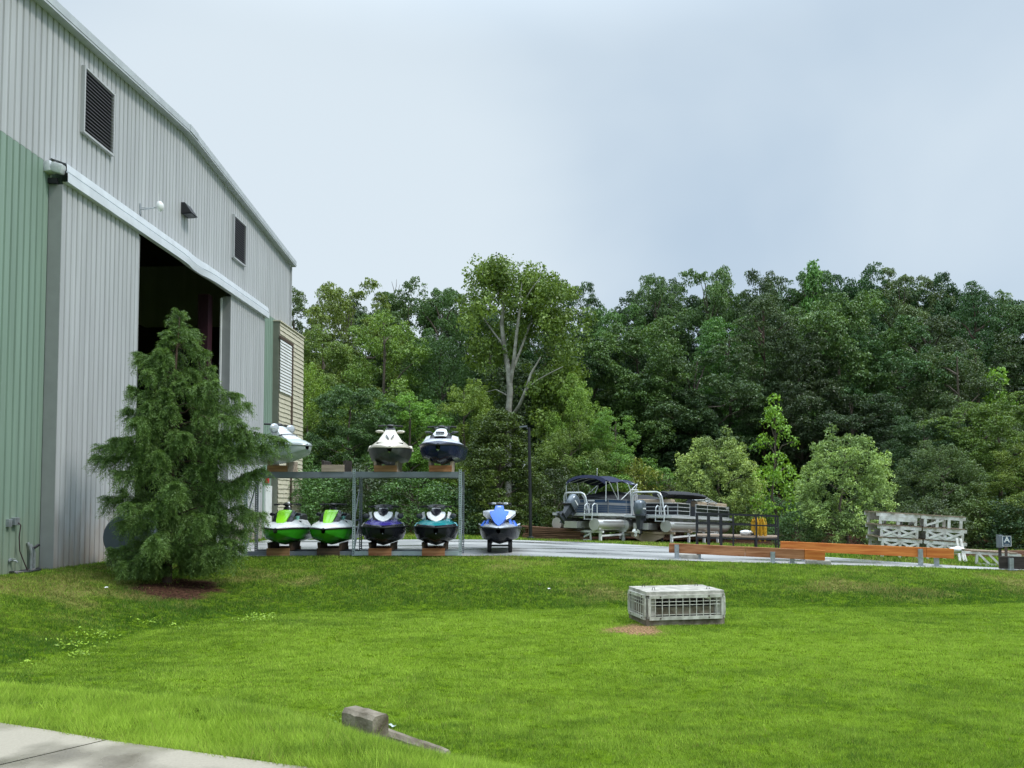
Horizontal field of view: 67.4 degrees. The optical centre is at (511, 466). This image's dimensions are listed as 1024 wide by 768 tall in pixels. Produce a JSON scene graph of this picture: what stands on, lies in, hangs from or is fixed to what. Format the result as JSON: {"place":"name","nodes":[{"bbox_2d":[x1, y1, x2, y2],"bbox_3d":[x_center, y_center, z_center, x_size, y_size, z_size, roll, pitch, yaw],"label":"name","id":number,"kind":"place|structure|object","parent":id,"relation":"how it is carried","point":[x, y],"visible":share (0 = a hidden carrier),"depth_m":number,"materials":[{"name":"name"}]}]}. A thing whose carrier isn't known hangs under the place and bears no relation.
{"place":"outdoors","nodes":[
{"label":"outdoors","id":0,"kind":"place"},
{"bbox_2d":[0,704,309,767],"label":"sidewalk","id":1,"kind":"structure","parent":0,"point":[23,747],"depth_m":4.80,"materials":[{"name":"concrete"}]},
{"bbox_2d":[0,494,1023,767],"bbox_3d":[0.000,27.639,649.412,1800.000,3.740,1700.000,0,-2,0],"label":"ground","id":2,"kind":"structure","parent":0,"point":[190,590],"depth_m":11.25,"materials":[{"name":"plant"}]},
{"bbox_2d":[0,0,304,574],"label":"hangar building","id":3,"kind":"structure","parent":2,"relation":"on","point":[100,141],"depth_m":18.74,"materials":[{"name":"grey paint"}]},
{"bbox_2d":[39,183,139,568],"bbox_3d":[-10.226,-1.959,18.831,0.316,8.782,3.452,0,-2,2],"label":"sliding door","id":4,"kind":"structure","parent":3,"relation":"in","point":[93,257],"depth_m":18.04,"materials":[{"name":"grey paint"}]},
{"bbox_2d":[220,295,264,540],"bbox_3d":[-9.923,-1.559,28.372,0.316,8.782,3.446,0,-2,2],"label":"sliding door","id":5,"kind":"structure","parent":3,"relation":"in","point":[243,328],"depth_m":28.09,"materials":[{"name":"grey paint"}]},
{"bbox_2d":[83,306,292,582],"bbox_3d":[-7.159,-0.391,16.848,3.979,6.432,3.491,1,-3,-30],"label":"conifer tree","id":6,"kind":"object","parent":2,"relation":"on","point":[151,551],"visible":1,"depth_m":16.70,"materials":[{"name":"green plant"}]},
{"bbox_2d":[292,286,337,466],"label":"tree","id":7,"kind":"object","parent":2,"relation":"on","point":[298,299],"visible":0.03,"depth_m":59.77,"materials":[{"name":"green plant"}]},
{"bbox_2d":[302,362,350,509],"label":"tree","id":8,"kind":"object","parent":2,"relation":"on","point":[308,396],"visible":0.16,"depth_m":41.73,"materials":[{"name":"green plant"}]},
{"bbox_2d":[288,468,368,524],"bbox_3d":[-9.046,1.797,35.184,4.417,3.753,4.370,-2,-3,45],"label":"shrub","id":9,"kind":"object","parent":2,"relation":"on","point":[309,489],"visible":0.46,"depth_m":34.08,"materials":[{"name":"green plant"}]},
{"bbox_2d":[302,324,371,482],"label":"tree","id":10,"kind":"object","parent":2,"relation":"on","point":[338,351],"visible":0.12,"depth_m":47.40,"materials":[{"name":"green plant"}]},
{"bbox_2d":[301,277,408,463],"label":"tree","id":11,"kind":"object","parent":2,"relation":"on","point":[332,307],"visible":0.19,"depth_m":53.53,"materials":[{"name":"green plant"}]},
{"bbox_2d":[303,384,414,523],"bbox_3d":[-8.480,-0.435,40.123,6.520,8.106,5.608,1,-3,-28],"label":"tree","id":12,"kind":"object","parent":2,"relation":"on","point":[328,406],"visible":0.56,"depth_m":39.22,"materials":[{"name":"green plant"}]},
{"bbox_2d":[323,460,416,530],"bbox_3d":[-6.701,1.668,35.587,4.495,4.180,4.544,0,-2,-2],"label":"shrub","id":13,"kind":"object","parent":2,"relation":"on","point":[368,483],"visible":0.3,"depth_m":35.08,"materials":[{"name":"green plant"}]},
{"bbox_2d":[313,309,439,510],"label":"tree","id":14,"kind":"object","parent":2,"relation":"on","point":[397,353],"visible":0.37,"depth_m":46.20,"materials":[{"name":"green plant"}]},
{"bbox_2d":[342,706,450,754],"bbox_3d":[-0.983,2.388,6.456,0.663,0.769,0.746,-1,-3,28],"label":"headwall","id":15,"kind":"object","parent":2,"relation":"on","point":[365,719],"visible":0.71,"depth_m":6.28,"materials":[{"name":"concrete"}]},
{"bbox_2d":[349,276,454,504],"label":"tree","id":16,"kind":"object","parent":2,"relation":"on","point":[405,312],"visible":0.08,"depth_m":57.45,"materials":[{"name":"green plant"}]},
{"bbox_2d":[352,391,456,524],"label":"tree","id":17,"kind":"object","parent":2,"relation":"on","point":[415,459],"visible":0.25,"depth_m":41.00,"materials":[{"name":"green plant"}]},
{"bbox_2d":[360,478,472,532],"bbox_3d":[-4.150,1.901,34.748,4.995,3.372,4.510,-2,-3,34],"label":"shrub","id":18,"kind":"object","parent":2,"relation":"on","point":[427,490],"visible":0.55,"depth_m":34.38,"materials":[{"name":"green plant"}]},
{"bbox_2d":[396,327,485,518],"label":"tree","id":19,"kind":"object","parent":2,"relation":"on","point":[460,379],"visible":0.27,"depth_m":46.51,"materials":[{"name":"green plant"}]},
{"bbox_2d":[404,287,479,430],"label":"tree","id":20,"kind":"object","parent":2,"relation":"on","point":[447,297],"visible":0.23,"depth_m":55.28,"materials":[{"name":"green plant"}]},
{"bbox_2d":[406,482,486,534],"bbox_3d":[-2.574,2.111,35.232,3.750,2.870,3.791,2,-3,-42],"label":"shrub","id":21,"kind":"object","parent":2,"relation":"on","point":[469,523],"visible":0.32,"depth_m":34.61,"materials":[{"name":"green plant"}]},
{"bbox_2d":[417,378,508,518],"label":"tree","id":22,"kind":"object","parent":2,"relation":"on","point":[461,407],"visible":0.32,"depth_m":41.60,"materials":[{"name":"green plant"}]},
{"bbox_2d":[444,310,540,505],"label":"tree","id":23,"kind":"object","parent":2,"relation":"on","point":[475,374],"visible":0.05,"depth_m":56.99,"materials":[{"name":"green plant"}]},
{"bbox_2d":[443,407,560,537],"bbox_3d":[-0.346,0.580,36.076,5.710,6.788,5.688,0,-2,4],"label":"cedar tree","id":24,"kind":"object","parent":2,"relation":"on","point":[481,445],"visible":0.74,"depth_m":35.42,"materials":[{"name":"green plant"}]},
{"bbox_2d":[466,357,550,505],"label":"tree","id":25,"kind":"object","parent":2,"relation":"on","point":[501,373],"visible":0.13,"depth_m":51.15,"materials":[{"name":"green plant"}]},
{"bbox_2d":[448,252,598,506],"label":"sycamore tree","id":26,"kind":"object","parent":2,"relation":"on","point":[545,293],"visible":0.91,"depth_m":45.05,"materials":[{"name":"green plant"}]},
{"bbox_2d":[507,311,602,488],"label":"tree","id":27,"kind":"object","parent":2,"relation":"on","point":[530,357],"visible":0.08,"depth_m":56.71,"materials":[{"name":"green plant"}]},
{"bbox_2d":[521,464,589,533],"bbox_3d":[2.393,2.040,38.546,3.804,4.333,3.435,2,-3,-33],"label":"shrub","id":28,"kind":"object","parent":2,"relation":"on","point":[557,477],"visible":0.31,"depth_m":38.05,"materials":[{"name":"green plant"}]},
{"bbox_2d":[522,525,589,539],"bbox_3d":[1.935,2.859,33.686,3.019,0.540,1.120,1,-2,5],"label":"lumber pile","id":29,"kind":"object","parent":2,"relation":"on","point":[551,533],"visible":0.93,"depth_m":33.21,"materials":[{"name":"brown wood"}]},
{"bbox_2d":[525,281,608,469],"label":"tree","id":30,"kind":"object","parent":2,"relation":"on","point":[591,300],"visible":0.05,"depth_m":61.88,"materials":[{"name":"green plant"}]},
{"bbox_2d":[518,421,616,535],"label":"tree","id":31,"kind":"object","parent":2,"relation":"on","point":[583,439],"visible":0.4,"depth_m":40.41,"materials":[{"name":"green plant"}]},
{"bbox_2d":[534,372,627,514],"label":"tree","id":32,"kind":"object","parent":2,"relation":"on","point":[579,411],"visible":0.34,"depth_m":42.55,"materials":[{"name":"green plant"}]},
{"bbox_2d":[548,452,630,536],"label":"shrub","id":33,"kind":"object","parent":2,"relation":"on","point":[590,469],"visible":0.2,"depth_m":40.41,"materials":[{"name":"green plant"}]},
{"bbox_2d":[536,331,665,473],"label":"tree","id":34,"kind":"object","parent":2,"relation":"on","point":[613,357],"visible":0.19,"depth_m":50.94,"materials":[{"name":"green plant"}]},
{"bbox_2d":[570,528,662,541],"bbox_3d":[4.568,3.176,35.200,2.600,0.732,5.200,-2,-3,41],"label":"boat stand","id":35,"kind":"object","parent":2,"relation":"on","point":[589,531],"visible":0.34,"depth_m":33.63,"materials":[{"name":"white paint"}]},
{"bbox_2d":[552,468,679,530],"bbox_3d":[4.619,1.503,35.328,2.528,2.754,8.315,-2,-5,41],"label":"pontoon boat","id":36,"kind":"object","parent":35,"relation":"on","point":[604,510],"visible":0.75,"depth_m":33.62,"materials":[{"name":"metal"}]},
{"bbox_2d":[574,408,677,533],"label":"tree","id":37,"kind":"object","parent":2,"relation":"on","point":[605,427],"visible":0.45,"depth_m":41.20,"materials":[{"name":"green plant"}]},
{"bbox_2d":[580,302,671,440],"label":"tree","id":38,"kind":"object","parent":2,"relation":"on","point":[614,318],"visible":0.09,"depth_m":59.53,"materials":[{"name":"green plant"}]},
{"bbox_2d":[596,455,667,536],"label":"shrub","id":39,"kind":"object","parent":2,"relation":"on","point":[640,477],"visible":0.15,"depth_m":41.33,"materials":[{"name":"green plant"}]},
{"bbox_2d":[568,315,707,484],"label":"tree","id":40,"kind":"object","parent":2,"relation":"on","point":[665,350],"visible":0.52,"depth_m":48.99,"materials":[{"name":"green plant"}]},
{"bbox_2d":[622,273,699,417],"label":"tree","id":41,"kind":"object","parent":2,"relation":"on","point":[657,295],"visible":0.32,"depth_m":61.31,"materials":[{"name":"green plant"}]},
{"bbox_2d":[308,473,1020,534],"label":"undergrowth","id":42,"kind":"object","parent":2,"relation":"on","point":[776,495],"visible":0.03,"depth_m":47.01,"materials":[{"name":"green plant"}]},
{"bbox_2d":[620,530,718,542],"bbox_3d":[7.409,3.267,35.434,2.600,0.747,5.200,-2,-3,37],"label":"boat stand","id":43,"kind":"object","parent":2,"relation":"on","point":[652,535],"visible":0.56,"depth_m":33.49,"materials":[{"name":"white paint"}]},
{"bbox_2d":[621,491,731,536],"bbox_3d":[7.700,2.236,35.834,2.546,2.107,8.140,-2,-5,37],"label":"pontoon boat","id":44,"kind":"object","parent":43,"relation":"on","point":[661,508],"visible":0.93,"depth_m":33.88,"materials":[{"name":"metal"}]},
{"bbox_2d":[628,583,725,625],"bbox_3d":[3.031,2.616,14.228,1.566,0.854,1.008,0,-2,-11],"label":"inlet box","id":45,"kind":"object","parent":2,"relation":"on","point":[660,605],"visible":0.89,"depth_m":13.85,"materials":[{"name":"concrete"}]},
{"bbox_2d":[632,277,729,433],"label":"tree","id":46,"kind":"object","parent":2,"relation":"on","point":[693,303],"visible":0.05,"depth_m":64.66,"materials":[{"name":"green plant"}]},
{"bbox_2d":[611,344,779,507],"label":"tree","id":47,"kind":"object","parent":2,"relation":"on","point":[749,394],"visible":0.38,"depth_m":48.11,"materials":[{"name":"green plant"}]},
{"bbox_2d":[647,393,755,502],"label":"tree","id":48,"kind":"object","parent":2,"relation":"on","point":[684,437],"visible":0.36,"depth_m":47.97,"materials":[{"name":"green plant"}]},
{"bbox_2d":[655,264,752,469],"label":"tree","id":49,"kind":"object","parent":2,"relation":"on","point":[718,296],"visible":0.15,"depth_m":61.18,"materials":[{"name":"green plant"}]},
{"bbox_2d":[669,425,768,539],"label":"maple tree","id":50,"kind":"object","parent":2,"relation":"on","point":[719,471],"visible":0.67,"depth_m":40.54,"materials":[{"name":"green plant"}]},
{"bbox_2d":[666,314,790,487],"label":"tree","id":51,"kind":"object","parent":2,"relation":"on","point":[709,334],"visible":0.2,"depth_m":52.17,"materials":[{"name":"green plant"}]},
{"bbox_2d":[695,512,778,547],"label":"railed platform","id":52,"kind":"structure","parent":2,"relation":"on","point":[720,536],"depth_m":25.29,"materials":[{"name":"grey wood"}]},
{"bbox_2d":[722,292,806,526],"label":"tree","id":53,"kind":"object","parent":2,"relation":"on","point":[763,314],"visible":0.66,"depth_m":49.65,"materials":[{"name":"green plant"}]},
{"bbox_2d":[719,268,812,477],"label":"tree","id":54,"kind":"object","parent":2,"relation":"on","point":[768,286],"visible":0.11,"depth_m":59.76,"materials":[{"name":"green plant"}]},
{"bbox_2d":[748,393,801,531],"bbox_3d":[13.049,0.461,37.891,2.532,8.408,2.664,0,-2,-1],"label":"sapling tree","id":55,"kind":"object","parent":2,"relation":"on","point":[774,413],"visible":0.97,"depth_m":37.93,"materials":[{"name":"green plant"}]},
{"bbox_2d":[767,510,829,545],"bbox_3d":[12.311,2.813,32.788,2.536,1.999,2.290,-2,-3,45],"label":"shrub","id":56,"kind":"object","parent":2,"relation":"on","point":[786,529],"visible":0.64,"depth_m":32.67,"materials":[{"name":"green plant"}]},
{"bbox_2d":[750,327,856,517],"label":"tree","id":57,"kind":"object","parent":2,"relation":"on","point":[823,381],"visible":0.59,"depth_m":47.89,"materials":[{"name":"green plant"}]},
{"bbox_2d":[765,270,845,405],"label":"tree","id":58,"kind":"object","parent":2,"relation":"on","point":[827,278],"visible":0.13,"depth_m":62.10,"materials":[{"name":"green plant"}]},
{"bbox_2d":[791,259,831,506],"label":"tree","id":59,"kind":"object","parent":2,"relation":"on","point":[813,272],"visible":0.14,"depth_m":60.37,"materials":[{"name":"green plant"}]},
{"bbox_2d":[776,392,916,529],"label":"tree","id":60,"kind":"object","parent":2,"relation":"on","point":[803,432],"visible":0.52,"depth_m":46.08,"materials":[{"name":"green plant"}]},
{"bbox_2d":[792,423,901,544],"bbox_3d":[14.214,1.183,33.141,4.477,6.183,4.787,1,-2,-15],"label":"maple tree","id":61,"kind":"object","parent":2,"relation":"on","point":[809,490],"visible":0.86,"depth_m":32.30,"materials":[{"name":"green plant"}]},
{"bbox_2d":[769,289,928,499],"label":"tree","id":62,"kind":"object","parent":2,"relation":"on","point":[849,317],"visible":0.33,"depth_m":49.59,"materials":[{"name":"green plant"}]},
{"bbox_2d":[798,261,908,453],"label":"tree","id":63,"kind":"object","parent":2,"relation":"on","point":[863,282],"visible":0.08,"depth_m":61.13,"materials":[{"name":"green plant"}]},
{"bbox_2d":[812,314,972,488],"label":"tree","id":64,"kind":"object","parent":2,"relation":"on","point":[912,363],"visible":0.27,"depth_m":48.21,"materials":[{"name":"green plant"}]},
{"bbox_2d":[866,534,921,557],"bbox_3d":[12.807,2.682,25.818,1.326,0.690,1.664,3,-2,11],"label":"dock section","id":65,"kind":"object","parent":2,"relation":"on","point":[882,540],"visible":0.61,"depth_m":25.11,"materials":[{"name":"grey wood"}]},
{"bbox_2d":[865,523,921,538],"bbox_3d":[12.799,2.130,25.843,1.326,0.402,1.679,3,-2,11],"label":"dock section","id":66,"kind":"object","parent":65,"relation":"on","point":[899,531],"visible":0.99,"depth_m":25.11,"materials":[{"name":"grey wood"}]},
{"bbox_2d":[864,511,920,525],"bbox_3d":[12.773,1.718,25.863,1.326,0.402,1.674,3,-2,11],"label":"dock section","id":67,"kind":"object","parent":66,"relation":"on","point":[899,518],"visible":1,"depth_m":25.14,"materials":[{"name":"white plastic"}]},
{"bbox_2d":[856,267,970,417],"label":"tree","id":68,"kind":"object","parent":2,"relation":"on","point":[904,308],"visible":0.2,"depth_m":62.38,"materials":[{"name":"green plant"}]},
{"bbox_2d":[872,415,980,525],"bbox_3d":[21.451,0.743,40.078,5.651,7.051,4.861,2,-3,-43],"label":"tree","id":69,"kind":"object","parent":2,"relation":"on","point":[911,431],"visible":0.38,"depth_m":39.64,"materials":[{"name":"green plant"}]},
{"bbox_2d":[889,496,976,548],"bbox_3d":[17.743,2.637,33.106,3.271,2.858,3.623,2,-3,-40],"label":"shrub","id":70,"kind":"object","parent":2,"relation":"on","point":[936,506],"visible":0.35,"depth_m":32.69,"materials":[{"name":"green plant"}]},
{"bbox_2d":[890,314,979,426],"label":"tree","id":71,"kind":"object","parent":2,"relation":"on","point":[938,325],"visible":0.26,"depth_m":53.51,"materials":[{"name":"green plant"}]},
{"bbox_2d":[911,537,966,558],"bbox_3d":[14.133,2.749,25.561,1.273,0.690,1.672,3,-2,11],"label":"dock section","id":72,"kind":"object","parent":2,"relation":"on","point":[929,543],"visible":0.47,"depth_m":24.85,"materials":[{"name":"grey wood"}]},
{"bbox_2d":[911,525,966,540],"bbox_3d":[14.138,2.197,25.582,1.300,0.403,1.668,3,-2,11],"label":"dock section","id":73,"kind":"object","parent":72,"relation":"on","point":[929,530],"visible":0.84,"depth_m":24.83,"materials":[{"name":"grey wood"}]},
{"bbox_2d":[887,439,991,547],"bbox_3d":[19.857,1.423,35.825,4.761,5.500,5.079,-2,-3,33],"label":"tree","id":74,"kind":"object","parent":2,"relation":"on","point":[935,479],"visible":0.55,"depth_m":35.56,"materials":[{"name":"green plant"}]},
{"bbox_2d":[906,271,984,457],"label":"tree","id":75,"kind":"object","parent":2,"relation":"on","point":[943,278],"visible":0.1,"depth_m":61.53,"materials":[{"name":"green plant"}]},
{"bbox_2d":[899,343,1023,534],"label":"tree","id":76,"kind":"object","parent":2,"relation":"on","point":[972,376],"visible":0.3,"depth_m":46.12,"materials":[{"name":"green plant"}]},
{"bbox_2d":[915,390,1023,541],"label":"tree","id":77,"kind":"object","parent":2,"relation":"on","point":[996,423],"visible":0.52,"depth_m":37.40,"materials":[{"name":"green plant"}]},
{"bbox_2d":[936,495,1022,549],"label":"shrub","id":78,"kind":"object","parent":2,"relation":"on","point":[978,523],"visible":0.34,"depth_m":33.27,"materials":[{"name":"green plant"}]},
{"bbox_2d":[945,280,1020,421],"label":"tree","id":79,"kind":"object","parent":2,"relation":"on","point":[974,299],"visible":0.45,"depth_m":57.99,"materials":[{"name":"green plant"}]},
{"bbox_2d":[963,332,1023,479],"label":"tree","id":80,"kind":"object","parent":2,"relation":"on","point":[1001,359],"visible":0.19,"depth_m":50.35,"materials":[{"name":"green plant"}]},
{"bbox_2d":[969,366,1021,496],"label":"tree","id":81,"kind":"object","parent":2,"relation":"on","point":[991,394],"visible":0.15,"depth_m":47.05,"materials":[{"name":"green plant"}]},
{"bbox_2d":[969,443,1023,548],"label":"tree","id":82,"kind":"object","parent":2,"relation":"on","point":[1007,475],"visible":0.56,"depth_m":34.67,"materials":[{"name":"green plant"}]},
{"bbox_2d":[969,289,1023,495],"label":"tree","id":83,"kind":"object","parent":2,"relation":"on","point":[1017,312],"visible":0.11,"depth_m":61.78,"materials":[{"name":"green plant"}]},
{"bbox_2d":[970,495,1023,549],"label":"shrub","id":84,"kind":"object","parent":2,"relation":"on","point":[992,535],"visible":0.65,"depth_m":32.74,"materials":[{"name":"green plant"}]},
{"bbox_2d":[57,0,1023,493],"label":"sky","id":85,"kind":"structure","parent":0,"point":[607,144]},
{"bbox_2d":[173,539,1023,569],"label":"road","id":86,"kind":"structure","parent":0,"point":[474,547],"depth_m":23.61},
{"bbox_2d":[243,469,463,555],"bbox_3d":[-4.360,1.258,21.464,6.020,2.360,1.005,0,-2,0],"label":"pallet rack","id":87,"kind":"object","parent":86,"relation":"on","point":[353,475],"visible":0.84,"depth_m":21.01,"materials":[{"name":"grey metal"}]},
{"bbox_2d":[267,461,297,471],"bbox_3d":[-6.423,-0.002,21.509,0.610,0.300,1.025,0,-2,0],"label":"wooden cradle","id":88,"kind":"object","parent":87,"relation":"on","point":[290,467],"visible":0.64,"depth_m":21.00,"materials":[{"name":"brown wood"}]},
{"bbox_2d":[225,423,311,465],"bbox_3d":[-6.789,-0.634,21.520,3.194,1.145,1.290,-2,-3,35],"label":"watercraft","id":89,"kind":"object","parent":88,"relation":"on","point":[300,448],"visible":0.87,"depth_m":20.86,"materials":[{"name":"white plastic"}]},
{"bbox_2d":[266,541,300,555],"bbox_3d":[-6.353,2.259,21.414,0.680,0.350,1.155,0,-2,0],"label":"wooden cradle","id":90,"kind":"object","parent":87,"relation":"on","point":[273,548],"visible":0.9,"depth_m":20.86,"materials":[{"name":"brown wood"}]},
{"bbox_2d":[262,503,311,544],"bbox_3d":[-6.351,1.615,22.008,1.290,1.175,3.194,0,-2,-2],"label":"watercraft","id":91,"kind":"object","parent":90,"relation":"on","point":[288,524],"visible":0.9,"depth_m":21.06,"materials":[{"name":"green plastic"}]},
{"bbox_2d":[317,541,348,555],"bbox_3d":[-4.987,2.259,21.414,0.680,0.350,1.155,0,-2,0],"label":"wooden cradle","id":92,"kind":"object","parent":87,"relation":"on","point":[323,549],"visible":0.9,"depth_m":20.84,"materials":[{"name":"brown wood"}]},
{"bbox_2d":[309,503,362,544],"bbox_3d":[-5.048,1.615,22.008,1.290,1.175,3.194,0,-2,-1],"label":"watercraft","id":93,"kind":"object","parent":92,"relation":"on","point":[332,525],"visible":0.93,"depth_m":20.99,"materials":[{"name":"green plastic"}]},
{"bbox_2d":[368,541,397,555],"bbox_3d":[-3.587,2.259,21.414,0.680,0.350,1.155,0,-2,0],"label":"wooden cradle","id":94,"kind":"object","parent":87,"relation":"on","point":[374,548],"visible":0.92,"depth_m":20.84,"materials":[{"name":"brown wood"}]},
{"bbox_2d":[360,504,407,544],"bbox_3d":[-3.669,1.643,22.007,1.353,1.160,3.194,0,-2,-8],"label":"watercraft","id":95,"kind":"object","parent":94,"relation":"on","point":[383,525],"visible":1,"depth_m":20.92,"materials":[{"name":"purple plastic"}]},
{"bbox_2d":[373,461,402,471],"bbox_3d":[-3.465,-0.002,21.509,0.680,0.300,1.025,0,-2,0],"label":"wooden cradle","id":96,"kind":"object","parent":87,"relation":"on","point":[380,467],"visible":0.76,"depth_m":21.00,"materials":[{"name":"brown wood"}]},
{"bbox_2d":[368,424,413,464],"bbox_3d":[-3.491,-0.609,22.081,1.340,1.185,3.194,0,0,-8],"label":"watercraft","id":97,"kind":"object","parent":96,"relation":"on","point":[389,447],"visible":0.97,"depth_m":20.98,"materials":[{"name":"grey plastic"}]},
{"bbox_2d":[422,541,448,555],"bbox_3d":[-2.135,2.259,21.414,0.680,0.350,1.155,0,-2,0],"label":"wooden cradle","id":98,"kind":"object","parent":87,"relation":"on","point":[427,550],"visible":0.9,"depth_m":20.84,"materials":[{"name":"brown wood"}]},
{"bbox_2d":[413,504,459,544],"bbox_3d":[-2.166,1.643,22.007,1.352,1.160,3.194,0,-2,-5],"label":"watercraft","id":99,"kind":"object","parent":98,"relation":"on","point":[436,525],"visible":1,"depth_m":20.92,"materials":[{"name":"black plastic"}]},
{"bbox_2d":[428,461,454,471],"bbox_3d":[-1.960,-0.002,21.509,0.680,0.300,1.025,0,-2,0],"label":"wooden cradle","id":100,"kind":"object","parent":87,"relation":"on","point":[441,468],"visible":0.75,"depth_m":21.00,"materials":[{"name":"brown wood"}]},
{"bbox_2d":[419,425,468,464],"bbox_3d":[-1.978,-0.609,22.081,1.353,1.125,3.194,0,0,0],"label":"watercraft","id":101,"kind":"object","parent":100,"relation":"on","point":[448,445],"visible":0.98,"depth_m":21.02,"materials":[{"name":"blue plastic"}]},
{"bbox_2d":[487,540,511,551],"bbox_3d":[-0.351,2.280,22.674,0.720,0.420,1.901,0,-2,0],"label":"watercraft dolly","id":102,"kind":"object","parent":86,"relation":"on","point":[490,545],"visible":0.84,"depth_m":22.05,"materials":[{"name":"black metal"}]},
{"bbox_2d":[479,502,521,543],"bbox_3d":[-0.352,1.663,22.906,1.290,1.235,3.194,0,-2,1],"label":"watercraft","id":103,"kind":"object","parent":102,"relation":"on","point":[498,526],"visible":0.99,"depth_m":21.80,"materials":[{"name":"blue plastic"}]},
{"bbox_2d":[669,543,830,565],"bbox_3d":[6.564,2.417,21.395,4.296,0.548,0.505,-1,-2,14],"label":"timber barrier","id":104,"kind":"object","parent":86,"relation":"on","point":[693,551],"visible":0.93,"depth_m":21.26,"materials":[{"name":"wood"}]},
{"bbox_2d":[780,541,953,566],"bbox_3d":[10.035,2.468,21.866,4.528,0.642,0.310,-1,-3,17],"label":"timber barrier","id":105,"kind":"object","parent":86,"relation":"on","point":[920,553],"visible":0.82,"depth_m":21.73,"materials":[{"name":"wood"}]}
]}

